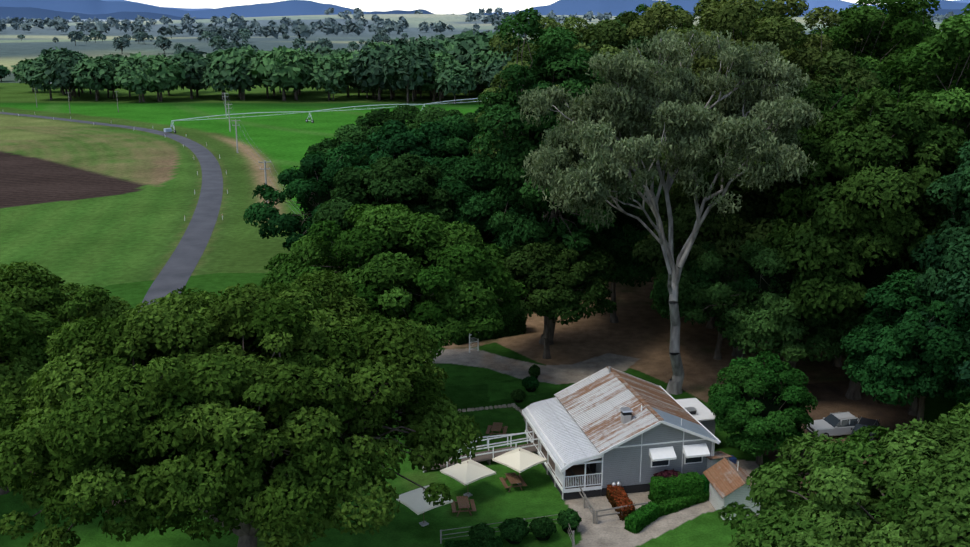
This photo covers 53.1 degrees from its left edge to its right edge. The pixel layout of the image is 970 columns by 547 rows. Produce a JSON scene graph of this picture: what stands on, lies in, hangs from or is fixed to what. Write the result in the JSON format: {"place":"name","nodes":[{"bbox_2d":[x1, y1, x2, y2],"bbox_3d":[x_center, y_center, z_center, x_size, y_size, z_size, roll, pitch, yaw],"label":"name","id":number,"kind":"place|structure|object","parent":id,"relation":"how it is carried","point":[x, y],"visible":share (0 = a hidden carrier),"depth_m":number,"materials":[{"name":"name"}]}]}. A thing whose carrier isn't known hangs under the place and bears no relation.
{"place":"outdoors","nodes":[
{"label":"outdoors","id":0,"kind":"place"},
{"bbox_2d":[0,112,222,306],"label":"road","id":1,"kind":"structure","parent":0,"point":[177,270],"depth_m":174.27,"materials":[{"name":"grey asphalt"}]},
{"bbox_2d":[0,83,663,280],"bbox_3d":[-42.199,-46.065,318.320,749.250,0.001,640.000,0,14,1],"label":"fields","id":2,"kind":"structure","parent":0,"point":[82,197],"depth_m":243.42,"materials":[{"name":"green plant"}]},
{"bbox_2d":[35,91,118,111],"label":"utility poles","id":3,"kind":"object","parent":2,"relation":"on","point":[68,99],"visible":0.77,"depth_m":393.30,"materials":[{"name":"wood"}]},
{"bbox_2d":[18,112,227,219],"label":"roadside posts","id":4,"kind":"object","parent":2,"relation":"on","point":[197,172],"visible":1,"depth_m":229.03,"materials":[{"name":"white paint"}]},
{"bbox_2d":[222,93,299,211],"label":"utility poles","id":5,"kind":"object","parent":2,"relation":"on","point":[235,125],"visible":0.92,"depth_m":266.99,"materials":[{"name":"grey wood"}]},
{"bbox_2d":[11,29,559,103],"bbox_3d":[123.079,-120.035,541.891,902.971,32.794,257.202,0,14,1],"label":"tree belt","id":6,"kind":"object","parent":2,"relation":"on","point":[444,66],"visible":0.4,"depth_m":446.52,"materials":[{"name":"green plant"}]},
{"bbox_2d":[164,98,486,132],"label":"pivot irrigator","id":7,"kind":"object","parent":2,"relation":"on","point":[171,130],"visible":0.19,"depth_m":350.98,"materials":[{"name":"white metal"}]},
{"bbox_2d":[302,116,380,193],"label":"tree","id":8,"kind":"object","parent":2,"relation":"on","point":[354,134],"visible":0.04,"depth_m":153.65,"materials":[{"name":"green plant"}]},
{"bbox_2d":[357,104,420,144],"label":"tree","id":9,"kind":"object","parent":2,"relation":"on","point":[381,116],"visible":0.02,"depth_m":178.36,"materials":[{"name":"green plant"}]},
{"bbox_2d":[418,106,490,176],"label":"tree","id":10,"kind":"object","parent":2,"relation":"on","point":[460,128],"visible":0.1,"depth_m":143.17,"materials":[{"name":"green plant"}]},
{"bbox_2d":[565,18,656,70],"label":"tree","id":11,"kind":"object","parent":2,"relation":"on","point":[617,41],"visible":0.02,"depth_m":139.74,"materials":[{"name":"green plant"}]},
{"bbox_2d":[601,3,693,40],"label":"tree","id":12,"kind":"object","parent":2,"relation":"on","point":[639,7],"depth_m":215.10,"materials":[{"name":"green plant"}]},
{"bbox_2d":[615,11,705,48],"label":"tree","id":13,"kind":"object","parent":2,"relation":"on","point":[627,17],"depth_m":179.79,"materials":[{"name":"green plant"}]},
{"bbox_2d":[668,0,809,65],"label":"tree","id":14,"kind":"object","parent":2,"relation":"on","point":[765,7],"visible":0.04,"depth_m":153.47,"materials":[{"name":"green plant"}]},
{"bbox_2d":[660,0,840,82],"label":"tree","id":15,"kind":"object","parent":2,"relation":"on","point":[813,47],"visible":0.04,"depth_m":131.24,"materials":[{"name":"green plant"}]},
{"bbox_2d":[736,2,817,69],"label":"tree","id":16,"kind":"object","parent":2,"relation":"on","point":[796,42],"depth_m":182.70,"materials":[{"name":"green plant"}]},
{"bbox_2d":[792,0,944,88],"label":"tree","id":17,"kind":"object","parent":2,"relation":"on","point":[882,49],"visible":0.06,"depth_m":141.16,"materials":[{"name":"green plant"}]},
{"bbox_2d":[0,14,942,82],"bbox_3d":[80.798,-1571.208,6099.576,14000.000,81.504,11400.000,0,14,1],"label":"hills","id":18,"kind":"structure","parent":0,"point":[32,44],"depth_m":1764.67,"materials":[{"name":"green plant"}]},
{"bbox_2d":[17,28,487,62],"bbox_3d":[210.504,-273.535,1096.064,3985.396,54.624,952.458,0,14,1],"label":"trees","id":19,"kind":"object","parent":18,"relation":"on","point":[324,46],"visible":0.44,"depth_m":1079.28,"materials":[{"name":"green plant"}]},
{"bbox_2d":[0,7,964,40],"bbox_3d":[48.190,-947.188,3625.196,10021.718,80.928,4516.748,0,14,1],"label":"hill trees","id":20,"kind":"object","parent":18,"relation":"on","point":[327,26],"visible":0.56,"depth_m":2122.26,"materials":[{"name":"green plant"}]},
{"bbox_2d":[0,0,968,18],"bbox_3d":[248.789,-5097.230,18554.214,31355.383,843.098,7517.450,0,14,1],"label":"mountains","id":21,"kind":"structure","parent":0,"point":[308,7],"depth_m":21265.48,"materials":[{"name":"blue"}]},
{"bbox_2d":[0,272,969,546],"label":"yard ground","id":22,"kind":"structure","parent":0,"point":[634,340],"depth_m":89.70,"materials":[{"name":"green plant"}]},
{"bbox_2d":[0,261,132,494],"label":"tree","id":23,"kind":"object","parent":22,"relation":"on","point":[37,306],"visible":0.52,"depth_m":68.86,"materials":[{"name":"green plant"}]},
{"bbox_2d":[0,269,483,546],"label":"tree","id":24,"kind":"object","parent":22,"relation":"on","point":[227,409],"visible":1,"depth_m":48.74,"materials":[{"name":"green plant"}]},
{"bbox_2d":[243,142,387,250],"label":"tree","id":25,"kind":"object","parent":22,"relation":"on","point":[300,181],"visible":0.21,"depth_m":121.62,"materials":[{"name":"green plant"}]},
{"bbox_2d":[312,153,456,251],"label":"tree","id":26,"kind":"object","parent":22,"relation":"on","point":[398,180],"visible":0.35,"depth_m":111.44,"materials":[{"name":"green plant"}]},
{"bbox_2d":[260,203,528,402],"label":"jacaranda tree","id":27,"kind":"object","parent":22,"relation":"on","point":[435,275],"visible":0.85,"depth_m":81.77,"materials":[{"name":"green plant"}]},
{"bbox_2d":[396,485,452,525],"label":"umbrella","id":28,"kind":"object","parent":22,"relation":"on","point":[415,502],"visible":0.71,"depth_m":67.92,"materials":[{"name":"beige fabric"}]},
{"bbox_2d":[451,496,475,516],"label":"picnic table","id":29,"kind":"object","parent":22,"relation":"on","point":[459,501],"visible":1,"depth_m":70.63,"materials":[{"name":"brown wood"}]},
{"bbox_2d":[440,459,495,496],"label":"umbrella","id":30,"kind":"object","parent":22,"relation":"on","point":[467,472],"visible":0.96,"depth_m":72.27,"materials":[{"name":"beige fabric"}]},
{"bbox_2d":[443,536,503,546],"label":"boundary hedge","id":31,"kind":"object","parent":22,"relation":"on","point":[497,541],"visible":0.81,"depth_m":65.35,"materials":[{"name":"green plant"}]},
{"bbox_2d":[469,332,478,351],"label":"garden gate","id":32,"kind":"structure","parent":22,"relation":"on","point":[470,343],"depth_m":105.23,"materials":[{"name":"white paint"}]},
{"bbox_2d":[422,431,538,472],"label":"ramp and rails","id":33,"kind":"structure","parent":22,"relation":"on","point":[488,455],"depth_m":78.88,"materials":[{"name":"white paint"}]},
{"bbox_2d":[467,522,495,542],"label":"shrub","id":34,"kind":"object","parent":22,"relation":"on","point":[480,532],"visible":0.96,"depth_m":65.76,"materials":[{"name":"green plant"}]},
{"bbox_2d":[428,153,539,260],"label":"tree","id":35,"kind":"object","parent":22,"relation":"on","point":[469,183],"visible":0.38,"depth_m":116.99,"materials":[{"name":"green plant"}]},
{"bbox_2d":[447,306,527,344],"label":"hedge","id":36,"kind":"object","parent":22,"relation":"on","point":[514,326],"visible":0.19,"depth_m":110.21,"materials":[{"name":"green plant"}]},
{"bbox_2d":[458,403,532,429],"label":"stone edging","id":37,"kind":"object","parent":22,"relation":"on","point":[513,405],"visible":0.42,"depth_m":89.57,"materials":[{"name":"stone"}]},
{"bbox_2d":[486,422,507,438],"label":"picnic table","id":38,"kind":"object","parent":22,"relation":"on","point":[496,426],"visible":0.98,"depth_m":83.89,"materials":[{"name":"brown wood"}]},
{"bbox_2d":[499,472,526,491],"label":"picnic table","id":39,"kind":"object","parent":22,"relation":"on","point":[513,478],"visible":1,"depth_m":74.37,"materials":[{"name":"brown wood"}]},
{"bbox_2d":[497,517,530,543],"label":"shrub","id":40,"kind":"object","parent":22,"relation":"on","point":[514,530],"visible":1,"depth_m":66.14,"materials":[{"name":"green plant"}]},
{"bbox_2d":[511,389,526,402],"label":"shrub","id":41,"kind":"object","parent":22,"relation":"on","point":[518,395],"visible":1,"depth_m":91.05,"materials":[{"name":"green plant"}]},
{"bbox_2d":[492,447,546,483],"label":"umbrella","id":42,"kind":"object","parent":22,"relation":"on","point":[519,460],"visible":0.92,"depth_m":74.29,"materials":[{"name":"beige fabric"}]},
{"bbox_2d":[521,375,538,391],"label":"shrub","id":43,"kind":"object","parent":22,"relation":"on","point":[530,383],"visible":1,"depth_m":93.62,"materials":[{"name":"green plant"}]},
{"bbox_2d":[528,364,540,378],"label":"shrub","id":44,"kind":"object","parent":22,"relation":"on","point":[534,370],"visible":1,"depth_m":97.00,"materials":[{"name":"green plant"}]},
{"bbox_2d":[468,7,617,344],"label":"tall dark tree","id":45,"kind":"object","parent":22,"relation":"on","point":[562,65],"visible":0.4,"depth_m":100.13,"materials":[{"name":"green plant"}]},
{"bbox_2d":[529,516,556,540],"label":"shrub","id":46,"kind":"object","parent":22,"relation":"on","point":[542,528],"visible":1,"depth_m":66.53,"materials":[{"name":"green plant"}]},
{"bbox_2d":[440,480,647,546],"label":"timber fences","id":47,"kind":"object","parent":22,"relation":"on","point":[595,521],"visible":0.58,"depth_m":69.04,"materials":[{"name":"wood"}]},
{"bbox_2d":[556,508,581,532],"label":"shrub","id":48,"kind":"object","parent":22,"relation":"on","point":[568,517],"visible":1,"depth_m":67.55,"materials":[{"name":"green plant"}]},
{"bbox_2d":[548,178,663,322],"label":"tree","id":49,"kind":"object","parent":22,"relation":"on","point":[621,237],"visible":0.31,"depth_m":108.56,"materials":[{"name":"green plant"}]},
{"bbox_2d":[606,484,634,520],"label":"red hedge","id":50,"kind":"object","parent":22,"relation":"on","point":[616,496],"visible":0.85,"depth_m":70.91,"materials":[{"name":"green plant"}]},
{"bbox_2d":[522,366,720,499],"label":"cafe building","id":51,"kind":"structure","parent":22,"relation":"on","point":[597,433],"depth_m":74.23,"materials":[{"name":"white paint"}]},
{"bbox_2d":[624,501,659,533],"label":"hedge","id":52,"kind":"object","parent":22,"relation":"on","point":[639,519],"visible":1,"depth_m":68.62,"materials":[{"name":"green plant"}]},
{"bbox_2d":[653,468,683,477],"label":"cordyline shrub","id":53,"kind":"object","parent":22,"relation":"on","point":[665,473],"visible":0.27,"depth_m":72.65,"materials":[{"name":"purple plant"}]},
{"bbox_2d":[517,27,822,394],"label":"gum tree","id":54,"kind":"object","parent":22,"relation":"on","point":[601,129],"visible":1,"depth_m":83.83,"materials":[{"name":"green plant"}]},
{"bbox_2d":[648,472,704,503],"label":"hedge","id":55,"kind":"object","parent":22,"relation":"on","point":[687,483],"visible":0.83,"depth_m":71.69,"materials":[{"name":"green plant"}]},
{"bbox_2d":[645,184,714,328],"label":"tree","id":56,"kind":"object","parent":22,"relation":"on","point":[709,324],"depth_m":113.52,"materials":[{"name":"green plant"}]},
{"bbox_2d":[658,491,708,516],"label":"hedge","id":57,"kind":"object","parent":22,"relation":"on","point":[671,505],"visible":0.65,"depth_m":71.14,"materials":[{"name":"green plant"}]},
{"bbox_2d":[649,233,745,359],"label":"tree","id":58,"kind":"object","parent":22,"relation":"on","point":[659,294],"visible":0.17,"depth_m":97.33,"materials":[{"name":"green plant"}]},
{"bbox_2d":[700,474,709,492],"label":"hedge","id":59,"kind":"object","parent":22,"relation":"on","point":[706,484],"visible":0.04,"depth_m":72.37,"materials":[{"name":"green plant"}]},
{"bbox_2d":[706,451,732,468],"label":"outhouse","id":60,"kind":"structure","parent":22,"relation":"on","point":[718,456],"depth_m":74.02,"materials":[{"name":"metal"}]},
{"bbox_2d":[703,458,759,519],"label":"garden shed","id":61,"kind":"structure","parent":22,"relation":"on","point":[726,478],"depth_m":70.28,"materials":[{"name":"brown"}]},
{"bbox_2d":[729,455,736,463],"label":"wheelie bin","id":62,"kind":"object","parent":22,"relation":"on","point":[733,459],"visible":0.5,"depth_m":77.13,"materials":[{"name":"blue plastic"}]},
{"bbox_2d":[723,211,790,362],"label":"tree","id":63,"kind":"object","parent":22,"relation":"on","point":[750,284],"depth_m":93.84,"materials":[{"name":"green plant"}]},
{"bbox_2d":[662,217,862,369],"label":"tree","id":64,"kind":"object","parent":22,"relation":"on","point":[770,314],"visible":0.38,"depth_m":89.06,"materials":[{"name":"green plant"}]},
{"bbox_2d":[708,350,817,464],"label":"round tree","id":65,"kind":"object","parent":22,"relation":"on","point":[749,402],"visible":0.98,"depth_m":75.12,"materials":[{"name":"green plant"}]},
{"bbox_2d":[802,332,843,366],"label":"tree","id":66,"kind":"object","parent":22,"relation":"on","point":[837,362],"depth_m":100.84,"materials":[{"name":"green plant"}]},
{"bbox_2d":[806,411,858,436],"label":"silver suv","id":67,"kind":"object","parent":22,"relation":"on","point":[837,424],"visible":0.67,"depth_m":83.32,"materials":[{"name":"grey paint"}]},
{"bbox_2d":[797,76,874,121],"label":"tree","id":68,"kind":"object","parent":22,"relation":"on","point":[845,102],"visible":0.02,"depth_m":103.29,"materials":[{"name":"green plant"}]},
{"bbox_2d":[716,402,969,546],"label":"tree","id":69,"kind":"object","parent":22,"relation":"on","point":[912,486],"visible":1,"depth_m":46.59,"materials":[{"name":"green plant"}]},
{"bbox_2d":[851,416,879,440],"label":"dark car","id":70,"kind":"object","parent":22,"relation":"on","point":[862,422],"visible":0.27,"depth_m":82.85,"materials":[{"name":"grey paint"}]},
{"bbox_2d":[833,267,917,415],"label":"tree","id":71,"kind":"object","parent":22,"relation":"on","point":[856,322],"visible":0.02,"depth_m":87.56,"materials":[{"name":"green plant"}]},
{"bbox_2d":[840,269,969,423],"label":"tree","id":72,"kind":"object","parent":22,"relation":"on","point":[884,353],"visible":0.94,"depth_m":76.20,"materials":[{"name":"green plant"}]},
{"bbox_2d":[897,141,969,358],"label":"tree","id":73,"kind":"object","parent":22,"relation":"on","point":[950,251],"visible":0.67,"depth_m":76.36,"materials":[{"name":"green plant"}]},
{"bbox_2d":[934,264,969,387],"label":"tree","id":74,"kind":"object","parent":22,"relation":"on","point":[950,283],"visible":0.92,"depth_m":69.27,"materials":[{"name":"green plant"}]},
{"bbox_2d":[955,356,969,408],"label":"tree","id":75,"kind":"object","parent":22,"relation":"on","point":[967,390],"visible":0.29,"depth_m":73.45,"materials":[{"name":"green plant"}]},
{"bbox_2d":[0,7,969,19],"bbox_3d":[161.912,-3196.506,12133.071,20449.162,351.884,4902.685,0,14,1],"label":"mountains","id":76,"kind":"structure","parent":0,"point":[24,12],"depth_m":13260.94,"materials":[{"name":"blue"}]},
{"bbox_2d":[102,0,969,13],"bbox_3d":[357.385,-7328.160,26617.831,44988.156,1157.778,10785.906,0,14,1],"label":"mountains","id":77,"kind":"structure","parent":0,"point":[836,4],"depth_m":29729.29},
{"bbox_2d":[127,0,952,13],"label":"sky","id":78,"kind":"structure","parent":0,"point":[433,6],"materials":[{"name":"white"}]},
{"label":"ground","id":79,"kind":"structure","parent":0,"visible":0},
{"bbox_2d":[0,65,10,80],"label":"orchard tree","id":80,"kind":"object","parent":79,"relation":"on","point":[5,71],"visible":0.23,"depth_m":604.02,"materials":[{"name":"green plant"}]},
{"bbox_2d":[354,119,455,182],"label":"tree","id":81,"kind":"object","parent":79,"relation":"on","point":[397,138],"visible":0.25,"depth_m":142.07,"materials":[{"name":"green plant"}]},
{"bbox_2d":[405,105,482,131],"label":"tree","id":82,"kind":"object","parent":79,"relation":"on","point":[427,115],"visible":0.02,"depth_m":162.56,"materials":[{"name":"green plant"}]},
{"bbox_2d":[477,238,617,358],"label":"tree","id":83,"kind":"object","parent":79,"relation":"on","point":[551,277],"visible":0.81,"depth_m":97.94,"materials":[{"name":"green plant"}]},
{"bbox_2d":[471,15,641,198],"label":"tree","id":84,"kind":"object","parent":79,"relation":"on","point":[613,26],"visible":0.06,"depth_m":119.72,"materials":[{"name":"green plant"}]},
{"bbox_2d":[619,0,814,180],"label":"tree","id":85,"kind":"object","parent":79,"relation":"on","point":[721,16],"visible":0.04,"depth_m":112.38,"materials":[{"name":"green plant"}]},
{"bbox_2d":[626,49,884,357],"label":"tree","id":86,"kind":"object","parent":79,"relation":"on","point":[730,229],"visible":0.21,"depth_m":93.71,"materials":[{"name":"green plant"}]},
{"bbox_2d":[759,84,969,399],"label":"tree","id":87,"kind":"object","parent":79,"relation":"on","point":[872,215],"visible":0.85,"depth_m":83.03,"materials":[{"name":"green plant"}]},
{"bbox_2d":[811,56,923,99],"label":"tree","id":88,"kind":"object","parent":79,"relation":"on","point":[891,87],"visible":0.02,"depth_m":121.72,"materials":[{"name":"green plant"}]},
{"bbox_2d":[855,8,935,39],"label":"tree","id":89,"kind":"object","parent":79,"relation":"on","point":[932,23],"depth_m":239.69,"materials":[{"name":"green plant"}]},
{"bbox_2d":[863,3,969,196],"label":"tree","id":90,"kind":"object","parent":79,"relation":"on","point":[948,95],"visible":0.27,"depth_m":94.40,"materials":[{"name":"green plant"}]}
]}

